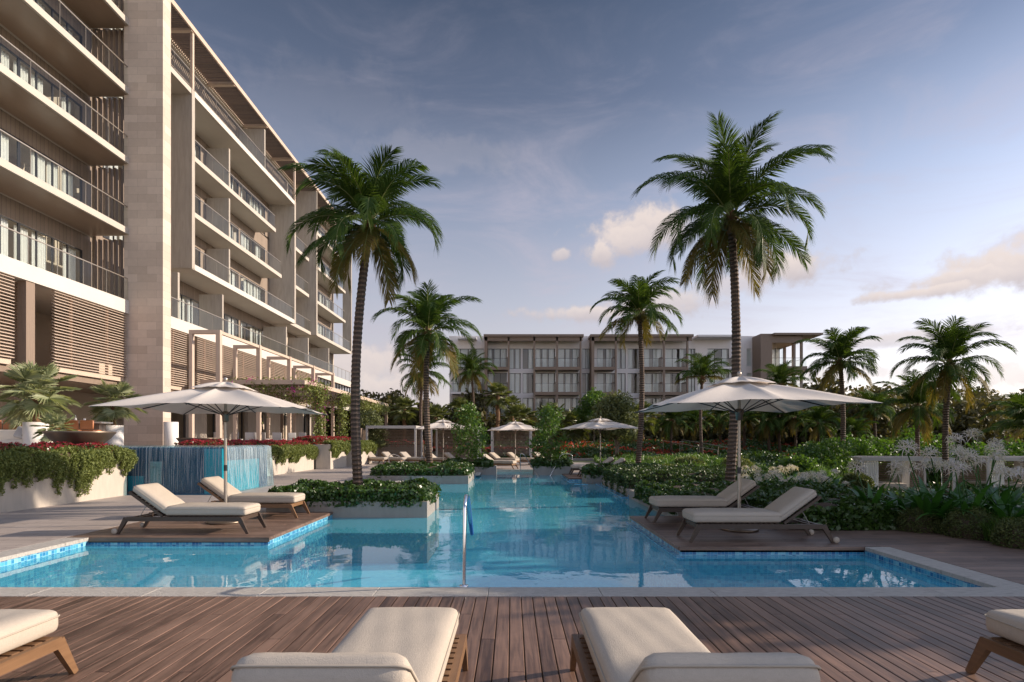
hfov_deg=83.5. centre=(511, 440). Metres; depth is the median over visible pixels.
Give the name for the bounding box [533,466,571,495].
planter
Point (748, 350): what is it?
narrow window
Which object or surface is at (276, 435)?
dining chair
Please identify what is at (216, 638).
wood deck
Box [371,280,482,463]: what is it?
coconut palm
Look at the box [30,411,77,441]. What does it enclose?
fan palm
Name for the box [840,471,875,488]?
clipped shrub
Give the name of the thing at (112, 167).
window
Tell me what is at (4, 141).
window
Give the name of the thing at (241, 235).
window
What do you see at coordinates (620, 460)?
sun lounger
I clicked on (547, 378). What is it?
window
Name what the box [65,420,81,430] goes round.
bar stool
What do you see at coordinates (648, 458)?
clipped shrub
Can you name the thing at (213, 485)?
sun lounger
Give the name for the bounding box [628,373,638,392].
window
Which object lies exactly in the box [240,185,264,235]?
window
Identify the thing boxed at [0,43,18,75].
window
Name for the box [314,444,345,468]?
planter wall
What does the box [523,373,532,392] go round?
window
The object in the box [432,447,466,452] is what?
flower bed
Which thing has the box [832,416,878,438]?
coconut palm
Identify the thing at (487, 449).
flower bed
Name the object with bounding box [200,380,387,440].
vine pergola
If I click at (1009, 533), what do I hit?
clipped shrub
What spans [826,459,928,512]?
spider lily
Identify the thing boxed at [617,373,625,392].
window
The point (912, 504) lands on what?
spider lily
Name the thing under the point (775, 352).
window
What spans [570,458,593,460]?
planter wall
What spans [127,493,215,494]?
basin water
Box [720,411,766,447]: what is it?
coconut palm
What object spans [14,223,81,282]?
window
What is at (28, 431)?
plant pot
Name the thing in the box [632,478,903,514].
hedge
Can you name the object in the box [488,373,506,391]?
window
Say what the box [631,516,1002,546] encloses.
wood deck
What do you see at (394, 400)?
fan palm
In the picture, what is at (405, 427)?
cabana
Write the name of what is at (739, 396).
umbrella
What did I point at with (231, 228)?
window
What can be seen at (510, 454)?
sun lounger
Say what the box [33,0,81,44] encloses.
window
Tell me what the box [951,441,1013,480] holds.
bush
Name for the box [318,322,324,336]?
window
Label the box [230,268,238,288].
window
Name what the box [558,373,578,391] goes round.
window
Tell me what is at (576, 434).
fan palm
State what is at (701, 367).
coconut palm
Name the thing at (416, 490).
hedge
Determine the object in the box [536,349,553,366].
window
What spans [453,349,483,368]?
window
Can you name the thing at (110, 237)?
window
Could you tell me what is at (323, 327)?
window
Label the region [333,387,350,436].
climbing vine
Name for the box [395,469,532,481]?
terrace edge
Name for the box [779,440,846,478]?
bush
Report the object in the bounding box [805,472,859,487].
spider lily
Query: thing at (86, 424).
bar stool
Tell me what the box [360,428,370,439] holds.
privacy screen
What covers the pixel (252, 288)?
window
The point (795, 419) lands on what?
coconut palm
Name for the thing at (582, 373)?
window
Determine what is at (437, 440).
cabana
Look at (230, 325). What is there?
window
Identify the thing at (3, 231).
window
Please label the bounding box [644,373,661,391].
window
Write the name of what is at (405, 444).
flower bed
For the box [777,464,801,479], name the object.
spider lily
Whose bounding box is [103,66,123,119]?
window
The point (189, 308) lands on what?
window
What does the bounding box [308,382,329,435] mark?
climbing vine
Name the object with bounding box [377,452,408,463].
sun lounger
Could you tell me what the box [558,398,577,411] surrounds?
window
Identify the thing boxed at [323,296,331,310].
window
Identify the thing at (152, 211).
hotel building
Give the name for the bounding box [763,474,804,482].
spider lily
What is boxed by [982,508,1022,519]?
grass tuft
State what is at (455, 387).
window
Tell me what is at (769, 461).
ground cover
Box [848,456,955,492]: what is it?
low walls
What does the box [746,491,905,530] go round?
groundcover
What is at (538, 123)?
sky
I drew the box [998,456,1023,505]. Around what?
spider lily
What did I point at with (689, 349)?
window
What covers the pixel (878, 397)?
coconut palm
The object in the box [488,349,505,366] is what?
window
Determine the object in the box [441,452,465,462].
sun lounger
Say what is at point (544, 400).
window
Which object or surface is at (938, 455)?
bush
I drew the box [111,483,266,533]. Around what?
sun lounger
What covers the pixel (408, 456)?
sun lounger
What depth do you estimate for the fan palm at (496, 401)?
57.80 m
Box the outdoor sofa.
[0,430,52,443]
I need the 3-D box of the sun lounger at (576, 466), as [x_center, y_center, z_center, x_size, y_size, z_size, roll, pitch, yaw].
[3.986,1.226,27.800,2.408,0.870,0.824,0,0,0]
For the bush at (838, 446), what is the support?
on the ground at (488, 445)
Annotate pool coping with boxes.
[0,538,1023,599]
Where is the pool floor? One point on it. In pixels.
(535, 542)
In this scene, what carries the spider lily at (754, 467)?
in the planter at (637, 507)
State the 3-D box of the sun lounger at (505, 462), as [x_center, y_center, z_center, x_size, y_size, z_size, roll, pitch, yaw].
[-0.884,1.226,33.712,2.408,0.870,0.824,0,0,20]
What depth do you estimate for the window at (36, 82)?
26.24 m
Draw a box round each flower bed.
[0,441,118,451]
[173,438,309,446]
[292,435,350,444]
[386,440,424,447]
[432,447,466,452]
[475,446,544,452]
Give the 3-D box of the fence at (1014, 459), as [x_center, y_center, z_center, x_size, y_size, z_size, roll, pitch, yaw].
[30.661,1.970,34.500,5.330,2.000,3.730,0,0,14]
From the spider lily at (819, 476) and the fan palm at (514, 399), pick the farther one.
the fan palm at (514, 399)
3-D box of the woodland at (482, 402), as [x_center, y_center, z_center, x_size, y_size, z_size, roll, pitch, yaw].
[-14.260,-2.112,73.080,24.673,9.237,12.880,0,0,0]
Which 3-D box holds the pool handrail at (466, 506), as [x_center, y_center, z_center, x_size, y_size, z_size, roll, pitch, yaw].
[-0.545,1.136,7.106,0.100,1.030,1.310,0,0,0]
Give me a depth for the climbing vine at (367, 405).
49.47 m
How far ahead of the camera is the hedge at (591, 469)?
23.91 m
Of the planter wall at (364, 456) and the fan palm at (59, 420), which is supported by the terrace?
the planter wall at (364, 456)
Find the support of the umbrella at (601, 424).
on the terrace
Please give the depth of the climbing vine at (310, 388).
34.31 m
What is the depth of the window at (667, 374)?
75.23 m
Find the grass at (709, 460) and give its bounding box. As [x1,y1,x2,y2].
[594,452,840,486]
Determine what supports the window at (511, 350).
in the apartment block
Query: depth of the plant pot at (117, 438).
24.30 m
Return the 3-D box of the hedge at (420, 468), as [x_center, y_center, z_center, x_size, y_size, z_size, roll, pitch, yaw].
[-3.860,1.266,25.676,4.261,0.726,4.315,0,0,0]
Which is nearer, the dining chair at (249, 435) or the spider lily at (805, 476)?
the spider lily at (805, 476)
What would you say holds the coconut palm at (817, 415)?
on the ground at (488, 445)
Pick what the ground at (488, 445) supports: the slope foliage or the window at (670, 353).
the slope foliage
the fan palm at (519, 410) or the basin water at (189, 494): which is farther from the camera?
the fan palm at (519, 410)
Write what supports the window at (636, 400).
in the apartment block
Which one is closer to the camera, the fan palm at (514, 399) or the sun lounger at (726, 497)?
the sun lounger at (726, 497)
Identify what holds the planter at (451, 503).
on the pool floor
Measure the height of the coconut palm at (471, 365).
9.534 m
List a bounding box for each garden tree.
[350,408,389,448]
[447,400,492,459]
[525,402,570,457]
[571,387,607,441]
[586,389,645,455]
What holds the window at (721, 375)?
in the apartment block
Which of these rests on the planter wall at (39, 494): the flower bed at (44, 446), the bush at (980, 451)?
the flower bed at (44, 446)
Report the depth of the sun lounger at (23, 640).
3.77 m
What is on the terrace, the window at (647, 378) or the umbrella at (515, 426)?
the umbrella at (515, 426)
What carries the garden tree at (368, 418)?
on the ground at (488, 445)
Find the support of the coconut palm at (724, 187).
in the planter at (637, 507)
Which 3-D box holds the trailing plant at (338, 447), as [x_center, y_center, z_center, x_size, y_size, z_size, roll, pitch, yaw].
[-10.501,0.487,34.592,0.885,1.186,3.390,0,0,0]
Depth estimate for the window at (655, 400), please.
75.26 m
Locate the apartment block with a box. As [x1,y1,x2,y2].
[449,333,822,443]
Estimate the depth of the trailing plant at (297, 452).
28.94 m
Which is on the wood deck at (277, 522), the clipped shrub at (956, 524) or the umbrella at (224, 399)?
the umbrella at (224, 399)
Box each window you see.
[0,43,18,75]
[0,127,18,166]
[0,214,18,259]
[13,58,81,122]
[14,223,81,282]
[19,139,81,201]
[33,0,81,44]
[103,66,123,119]
[103,131,123,182]
[103,197,123,247]
[113,264,123,298]
[180,294,198,323]
[224,313,238,336]
[230,176,238,194]
[230,222,238,243]
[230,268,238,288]
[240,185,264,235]
[240,230,264,261]
[240,275,264,302]
[240,320,262,344]
[318,290,324,305]
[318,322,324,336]
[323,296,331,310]
[323,327,331,340]
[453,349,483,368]
[453,373,483,391]
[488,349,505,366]
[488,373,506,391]
[488,398,505,416]
[510,349,520,368]
[510,373,520,392]
[523,349,532,368]
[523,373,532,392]
[523,398,532,414]
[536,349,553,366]
[536,373,554,391]
[536,398,551,414]
[558,349,577,366]
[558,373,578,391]
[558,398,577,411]
[582,349,588,368]
[582,373,588,391]
[597,349,611,366]
[597,373,614,391]
[617,349,625,368]
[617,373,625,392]
[628,349,638,368]
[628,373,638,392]
[630,398,638,413]
[644,349,660,366]
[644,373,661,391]
[644,398,658,416]
[666,349,682,366]
[666,373,685,391]
[689,349,692,368]
[689,373,693,392]
[708,349,728,366]
[708,373,728,385]
[747,349,750,365]
[772,348,783,365]
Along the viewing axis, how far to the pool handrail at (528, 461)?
30.33 m
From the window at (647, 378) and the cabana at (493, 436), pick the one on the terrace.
the cabana at (493, 436)
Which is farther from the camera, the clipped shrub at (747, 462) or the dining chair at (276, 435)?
the dining chair at (276, 435)
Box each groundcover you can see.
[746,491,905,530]
[825,491,903,503]
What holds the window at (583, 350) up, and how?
in the apartment block
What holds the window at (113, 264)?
in the hotel building
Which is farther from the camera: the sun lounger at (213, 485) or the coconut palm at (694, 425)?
the coconut palm at (694, 425)
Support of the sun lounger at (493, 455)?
on the terrace
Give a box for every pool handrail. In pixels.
[460,494,473,586]
[519,453,538,476]
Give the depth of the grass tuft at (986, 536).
9.40 m
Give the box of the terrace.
[0,462,598,551]
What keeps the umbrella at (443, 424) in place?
on the terrace
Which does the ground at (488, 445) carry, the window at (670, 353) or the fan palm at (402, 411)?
the fan palm at (402, 411)
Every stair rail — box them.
[663,440,717,456]
[682,439,726,455]
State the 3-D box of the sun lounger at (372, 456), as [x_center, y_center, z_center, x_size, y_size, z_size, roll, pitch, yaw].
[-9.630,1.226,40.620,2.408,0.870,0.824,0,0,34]
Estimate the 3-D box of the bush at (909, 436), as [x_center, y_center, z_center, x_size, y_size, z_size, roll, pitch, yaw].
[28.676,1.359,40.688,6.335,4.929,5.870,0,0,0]
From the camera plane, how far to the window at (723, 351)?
75.26 m
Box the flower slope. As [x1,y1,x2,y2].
[548,438,793,457]
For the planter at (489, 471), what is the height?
1.530 m
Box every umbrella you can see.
[90,377,326,524]
[416,418,463,460]
[487,420,538,465]
[558,416,637,462]
[634,371,881,532]
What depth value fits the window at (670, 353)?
75.26 m
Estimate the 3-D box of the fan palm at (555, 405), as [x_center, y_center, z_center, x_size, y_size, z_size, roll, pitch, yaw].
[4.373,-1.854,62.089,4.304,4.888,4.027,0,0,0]
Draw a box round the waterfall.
[116,445,272,492]
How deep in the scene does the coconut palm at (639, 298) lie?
29.13 m
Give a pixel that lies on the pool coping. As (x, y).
(990, 585)
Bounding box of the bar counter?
[0,422,112,443]
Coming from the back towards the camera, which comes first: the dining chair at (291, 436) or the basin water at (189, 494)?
the dining chair at (291, 436)
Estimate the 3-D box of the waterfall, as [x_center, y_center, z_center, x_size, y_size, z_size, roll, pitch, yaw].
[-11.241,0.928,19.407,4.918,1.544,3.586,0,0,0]
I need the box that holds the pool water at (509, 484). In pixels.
[438,472,618,501]
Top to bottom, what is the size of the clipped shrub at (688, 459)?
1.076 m
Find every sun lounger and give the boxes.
[0,609,77,675]
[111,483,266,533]
[197,476,309,517]
[230,607,467,681]
[368,452,390,463]
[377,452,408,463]
[397,452,425,461]
[424,452,446,461]
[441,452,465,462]
[481,454,517,468]
[488,452,519,465]
[506,452,532,461]
[569,457,614,474]
[570,607,820,681]
[577,458,625,476]
[644,478,759,522]
[676,487,839,542]
[965,609,1023,673]
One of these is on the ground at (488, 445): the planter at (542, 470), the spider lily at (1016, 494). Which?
the spider lily at (1016, 494)
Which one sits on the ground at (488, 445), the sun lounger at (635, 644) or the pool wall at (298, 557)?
the pool wall at (298, 557)
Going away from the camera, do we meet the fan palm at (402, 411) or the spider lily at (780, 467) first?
the spider lily at (780, 467)
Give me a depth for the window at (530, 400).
75.26 m
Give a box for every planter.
[266,494,438,562]
[366,471,474,509]
[474,465,496,474]
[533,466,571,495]
[582,474,603,509]
[602,478,634,495]
[629,490,746,521]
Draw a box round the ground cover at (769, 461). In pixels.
[646,444,1023,504]
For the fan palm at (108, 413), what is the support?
in the plant pot at (117, 438)
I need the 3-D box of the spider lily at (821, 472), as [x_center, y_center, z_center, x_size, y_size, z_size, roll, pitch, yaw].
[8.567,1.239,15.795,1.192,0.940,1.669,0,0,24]
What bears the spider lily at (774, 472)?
in the planter at (637, 507)
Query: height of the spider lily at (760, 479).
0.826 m
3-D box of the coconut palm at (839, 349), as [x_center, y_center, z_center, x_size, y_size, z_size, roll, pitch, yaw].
[17.667,-2.021,30.823,4.187,8.390,4.121,0,0,-30]
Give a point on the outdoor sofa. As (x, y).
(6, 436)
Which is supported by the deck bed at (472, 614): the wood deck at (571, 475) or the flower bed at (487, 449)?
the wood deck at (571, 475)
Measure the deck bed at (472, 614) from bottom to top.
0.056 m
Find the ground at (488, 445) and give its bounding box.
[471,443,1012,494]
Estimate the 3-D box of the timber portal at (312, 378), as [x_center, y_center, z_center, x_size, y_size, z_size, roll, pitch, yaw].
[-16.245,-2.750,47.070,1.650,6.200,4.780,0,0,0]
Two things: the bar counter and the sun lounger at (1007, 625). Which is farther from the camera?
the bar counter
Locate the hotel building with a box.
[0,0,351,446]
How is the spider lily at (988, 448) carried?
on the ground at (488, 445)
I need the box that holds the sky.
[174,0,1023,408]
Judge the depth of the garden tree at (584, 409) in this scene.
57.29 m
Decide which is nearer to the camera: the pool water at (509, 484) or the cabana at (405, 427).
the pool water at (509, 484)
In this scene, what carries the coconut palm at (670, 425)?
on the ground at (488, 445)
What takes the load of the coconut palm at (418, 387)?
on the ground at (488, 445)
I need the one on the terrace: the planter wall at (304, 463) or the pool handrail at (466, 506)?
the planter wall at (304, 463)
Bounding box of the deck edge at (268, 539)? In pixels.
[88,474,864,549]
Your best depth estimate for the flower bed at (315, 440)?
34.19 m
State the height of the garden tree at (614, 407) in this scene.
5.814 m
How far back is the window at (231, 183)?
44.48 m
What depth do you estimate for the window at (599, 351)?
75.25 m
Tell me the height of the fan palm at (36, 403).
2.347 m
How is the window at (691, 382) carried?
in the apartment block
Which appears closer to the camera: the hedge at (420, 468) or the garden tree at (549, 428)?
the hedge at (420, 468)
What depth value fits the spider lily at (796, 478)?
15.73 m
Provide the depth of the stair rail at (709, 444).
46.89 m
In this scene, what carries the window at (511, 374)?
in the apartment block
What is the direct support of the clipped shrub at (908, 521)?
on the deck bed at (472, 614)
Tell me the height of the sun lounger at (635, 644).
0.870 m
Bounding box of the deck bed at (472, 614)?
[89,542,863,681]
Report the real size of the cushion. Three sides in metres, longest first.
0.400 x 0.400 x 0.120 m
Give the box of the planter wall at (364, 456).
[346,447,373,465]
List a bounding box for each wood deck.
[0,596,1023,681]
[66,512,330,537]
[563,474,581,477]
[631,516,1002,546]
[891,547,1023,584]
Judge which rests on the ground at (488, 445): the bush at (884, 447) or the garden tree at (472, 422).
the bush at (884, 447)
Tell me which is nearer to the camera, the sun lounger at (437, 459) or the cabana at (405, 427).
the sun lounger at (437, 459)
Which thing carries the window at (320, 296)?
in the hotel building
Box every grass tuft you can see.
[966,511,1021,539]
[980,518,996,541]
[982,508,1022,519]
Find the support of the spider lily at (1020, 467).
on the ground at (488, 445)
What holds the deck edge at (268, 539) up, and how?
on the pool wall at (298, 557)
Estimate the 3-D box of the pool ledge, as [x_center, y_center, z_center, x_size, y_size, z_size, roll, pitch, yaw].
[3.042,2.360,18.650,1.245,1.180,19.900,0,0,0]
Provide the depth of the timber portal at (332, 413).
49.58 m
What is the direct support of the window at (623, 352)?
in the apartment block
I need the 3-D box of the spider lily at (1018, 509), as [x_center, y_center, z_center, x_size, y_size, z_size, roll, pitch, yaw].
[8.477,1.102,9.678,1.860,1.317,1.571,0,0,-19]
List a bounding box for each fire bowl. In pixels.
[41,431,116,444]
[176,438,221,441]
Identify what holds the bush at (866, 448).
on the ground at (488, 445)
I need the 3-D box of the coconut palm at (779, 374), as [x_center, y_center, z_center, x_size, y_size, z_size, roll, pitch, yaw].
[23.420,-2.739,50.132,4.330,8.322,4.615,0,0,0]
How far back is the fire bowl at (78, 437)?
16.40 m
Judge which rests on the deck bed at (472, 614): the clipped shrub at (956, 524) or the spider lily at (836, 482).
the clipped shrub at (956, 524)
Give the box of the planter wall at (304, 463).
[267,452,313,475]
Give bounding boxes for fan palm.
[0,360,82,424]
[0,382,70,429]
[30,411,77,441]
[83,377,147,424]
[384,396,398,438]
[389,396,418,438]
[415,403,451,446]
[445,396,470,423]
[480,382,512,438]
[500,403,537,438]
[502,395,520,438]
[534,402,571,439]
[557,408,593,441]
[632,401,662,438]
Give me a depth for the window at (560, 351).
75.26 m
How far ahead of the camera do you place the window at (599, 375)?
75.25 m
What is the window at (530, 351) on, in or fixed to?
in the apartment block
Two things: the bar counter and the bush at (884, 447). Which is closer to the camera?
the bar counter
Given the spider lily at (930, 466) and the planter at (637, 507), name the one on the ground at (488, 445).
the spider lily at (930, 466)
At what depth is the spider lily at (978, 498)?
10.19 m
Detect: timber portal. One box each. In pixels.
[189,330,258,439]
[233,345,289,439]
[267,356,312,440]
[293,366,332,435]
[315,373,334,435]
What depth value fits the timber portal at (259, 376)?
35.08 m
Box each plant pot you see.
[22,422,48,445]
[106,425,123,446]
[163,422,178,446]
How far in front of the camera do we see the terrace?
12.98 m
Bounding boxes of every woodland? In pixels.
[321,388,491,446]
[449,407,790,444]
[747,384,1023,447]
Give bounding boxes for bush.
[770,453,819,476]
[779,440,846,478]
[796,436,856,477]
[818,432,884,471]
[851,431,914,477]
[877,427,952,482]
[910,443,980,483]
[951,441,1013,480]
[977,435,1023,466]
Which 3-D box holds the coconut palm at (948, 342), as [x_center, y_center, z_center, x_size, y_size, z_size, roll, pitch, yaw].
[20.680,-1.265,27.030,4.791,8.957,4.807,0,0,0]
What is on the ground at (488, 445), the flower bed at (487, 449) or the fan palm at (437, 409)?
the fan palm at (437, 409)
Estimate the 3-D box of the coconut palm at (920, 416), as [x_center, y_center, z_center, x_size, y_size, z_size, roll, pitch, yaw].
[25.512,-0.596,35.886,5.214,7.617,4.863,0,0,0]
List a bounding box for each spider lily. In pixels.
[741,465,761,480]
[741,473,776,481]
[754,467,783,482]
[761,465,793,479]
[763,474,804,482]
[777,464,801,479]
[787,472,818,484]
[791,470,825,483]
[801,471,837,483]
[805,469,846,485]
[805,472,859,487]
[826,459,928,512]
[838,466,954,512]
[862,438,994,518]
[886,444,994,504]
[896,457,985,501]
[904,460,1018,519]
[932,433,1022,509]
[943,447,1023,512]
[944,428,1023,501]
[954,467,1023,520]
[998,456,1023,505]
[1000,466,1023,506]
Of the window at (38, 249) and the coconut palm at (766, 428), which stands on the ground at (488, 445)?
the coconut palm at (766, 428)
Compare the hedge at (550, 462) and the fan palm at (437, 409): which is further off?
the fan palm at (437, 409)
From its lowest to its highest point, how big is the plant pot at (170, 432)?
1.250 m
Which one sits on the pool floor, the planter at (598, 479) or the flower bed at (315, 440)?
the planter at (598, 479)
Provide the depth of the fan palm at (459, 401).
67.38 m
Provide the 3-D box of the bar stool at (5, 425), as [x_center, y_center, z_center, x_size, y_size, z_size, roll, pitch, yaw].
[-18.920,-0.209,21.841,0.522,1.121,0.521,0,0,0]
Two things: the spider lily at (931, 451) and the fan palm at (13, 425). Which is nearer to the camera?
the spider lily at (931, 451)
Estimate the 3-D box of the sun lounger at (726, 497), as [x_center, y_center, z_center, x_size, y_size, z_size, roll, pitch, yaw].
[4.016,1.226,11.820,2.408,0.870,0.824,0,0,0]
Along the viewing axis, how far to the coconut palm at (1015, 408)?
33.22 m
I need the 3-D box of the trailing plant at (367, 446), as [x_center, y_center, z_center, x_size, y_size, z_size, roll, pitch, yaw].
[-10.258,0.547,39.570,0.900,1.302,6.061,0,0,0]
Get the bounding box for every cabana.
[366,426,422,462]
[430,426,480,458]
[491,428,531,462]
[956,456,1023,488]
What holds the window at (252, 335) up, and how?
in the hotel building
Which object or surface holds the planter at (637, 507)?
on the pool floor
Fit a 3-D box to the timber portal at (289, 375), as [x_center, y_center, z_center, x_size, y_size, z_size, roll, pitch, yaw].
[-16.245,-2.750,42.270,1.650,6.200,4.780,0,0,0]
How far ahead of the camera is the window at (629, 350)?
75.23 m
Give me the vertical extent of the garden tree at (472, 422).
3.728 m
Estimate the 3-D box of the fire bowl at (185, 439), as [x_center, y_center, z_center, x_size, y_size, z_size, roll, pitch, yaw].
[-12.547,0.120,23.000,1.640,0.460,1.640,0,0,0]
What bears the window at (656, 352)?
in the apartment block
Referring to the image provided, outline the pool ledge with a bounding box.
[561,476,683,586]
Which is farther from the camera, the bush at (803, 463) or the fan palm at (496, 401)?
the fan palm at (496, 401)
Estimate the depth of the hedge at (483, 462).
29.95 m
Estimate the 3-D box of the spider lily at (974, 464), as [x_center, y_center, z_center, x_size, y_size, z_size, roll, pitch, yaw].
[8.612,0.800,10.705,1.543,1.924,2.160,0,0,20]
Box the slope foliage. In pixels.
[486,438,803,459]
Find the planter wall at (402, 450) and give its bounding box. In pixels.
[378,445,425,456]
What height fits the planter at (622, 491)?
0.620 m
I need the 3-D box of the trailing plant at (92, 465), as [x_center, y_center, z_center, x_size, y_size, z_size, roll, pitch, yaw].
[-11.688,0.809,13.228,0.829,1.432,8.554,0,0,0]
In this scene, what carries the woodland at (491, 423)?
on the ground at (488, 445)
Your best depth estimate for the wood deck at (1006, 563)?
8.03 m
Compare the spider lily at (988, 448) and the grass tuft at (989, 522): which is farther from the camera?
the spider lily at (988, 448)
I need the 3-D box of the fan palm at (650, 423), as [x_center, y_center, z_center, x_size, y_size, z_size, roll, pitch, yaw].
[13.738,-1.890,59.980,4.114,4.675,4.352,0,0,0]
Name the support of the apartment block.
on the ground at (488, 445)
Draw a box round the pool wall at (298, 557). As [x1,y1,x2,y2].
[0,475,980,587]
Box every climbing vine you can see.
[228,371,331,401]
[254,390,344,423]
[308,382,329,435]
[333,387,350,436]
[335,388,391,417]
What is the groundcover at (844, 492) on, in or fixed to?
on the ground at (488, 445)
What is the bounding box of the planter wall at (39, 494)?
[0,460,126,512]
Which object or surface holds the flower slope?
on the ground at (488, 445)
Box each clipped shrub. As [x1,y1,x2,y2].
[645,456,669,460]
[672,456,707,465]
[719,454,755,467]
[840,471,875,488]
[894,506,943,533]
[937,506,1002,540]
[987,516,1023,548]
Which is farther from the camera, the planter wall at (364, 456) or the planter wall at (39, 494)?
the planter wall at (364, 456)
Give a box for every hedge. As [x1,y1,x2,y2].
[268,477,441,507]
[369,460,474,478]
[442,457,494,468]
[530,456,573,468]
[581,462,664,478]
[602,463,780,495]
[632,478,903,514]
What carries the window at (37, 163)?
in the hotel building
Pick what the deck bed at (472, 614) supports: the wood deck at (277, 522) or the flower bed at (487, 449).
the wood deck at (277, 522)
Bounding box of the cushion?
[13,426,21,438]
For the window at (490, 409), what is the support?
in the apartment block
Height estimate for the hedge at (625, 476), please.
0.943 m
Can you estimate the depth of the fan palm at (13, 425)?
20.06 m
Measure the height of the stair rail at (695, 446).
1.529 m
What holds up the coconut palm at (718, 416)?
on the ground at (488, 445)
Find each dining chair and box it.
[245,432,253,439]
[272,432,281,439]
[287,433,295,439]
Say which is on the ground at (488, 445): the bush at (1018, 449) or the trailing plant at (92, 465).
the bush at (1018, 449)
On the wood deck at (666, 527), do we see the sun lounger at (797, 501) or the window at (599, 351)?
the sun lounger at (797, 501)
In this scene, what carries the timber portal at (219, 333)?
on the raised terrace
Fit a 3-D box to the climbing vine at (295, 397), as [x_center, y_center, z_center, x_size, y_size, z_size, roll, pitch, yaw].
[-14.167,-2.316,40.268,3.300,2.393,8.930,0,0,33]
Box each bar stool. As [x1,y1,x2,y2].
[3,420,16,428]
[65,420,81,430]
[80,420,100,430]
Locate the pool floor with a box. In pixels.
[299,494,639,587]
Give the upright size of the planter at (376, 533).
1.485 m
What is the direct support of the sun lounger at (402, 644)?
on the wood deck at (216, 638)
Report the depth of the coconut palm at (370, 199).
14.22 m
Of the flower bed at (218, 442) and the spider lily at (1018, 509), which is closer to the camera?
the spider lily at (1018, 509)
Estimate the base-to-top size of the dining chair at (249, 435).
0.861 m
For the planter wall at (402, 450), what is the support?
on the ground at (488, 445)
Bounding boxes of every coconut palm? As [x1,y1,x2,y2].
[277,145,442,485]
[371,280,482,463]
[395,347,451,456]
[449,348,498,444]
[589,270,684,462]
[631,110,835,482]
[649,411,696,452]
[674,350,730,453]
[677,410,715,444]
[704,410,729,442]
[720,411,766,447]
[742,411,791,449]
[753,360,809,451]
[769,406,817,452]
[793,326,882,451]
[794,405,840,444]
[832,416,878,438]
[845,389,897,437]
[871,369,962,483]
[889,316,1017,498]
[976,391,1023,441]
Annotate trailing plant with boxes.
[0,444,138,496]
[191,443,319,465]
[323,440,350,458]
[347,439,377,454]

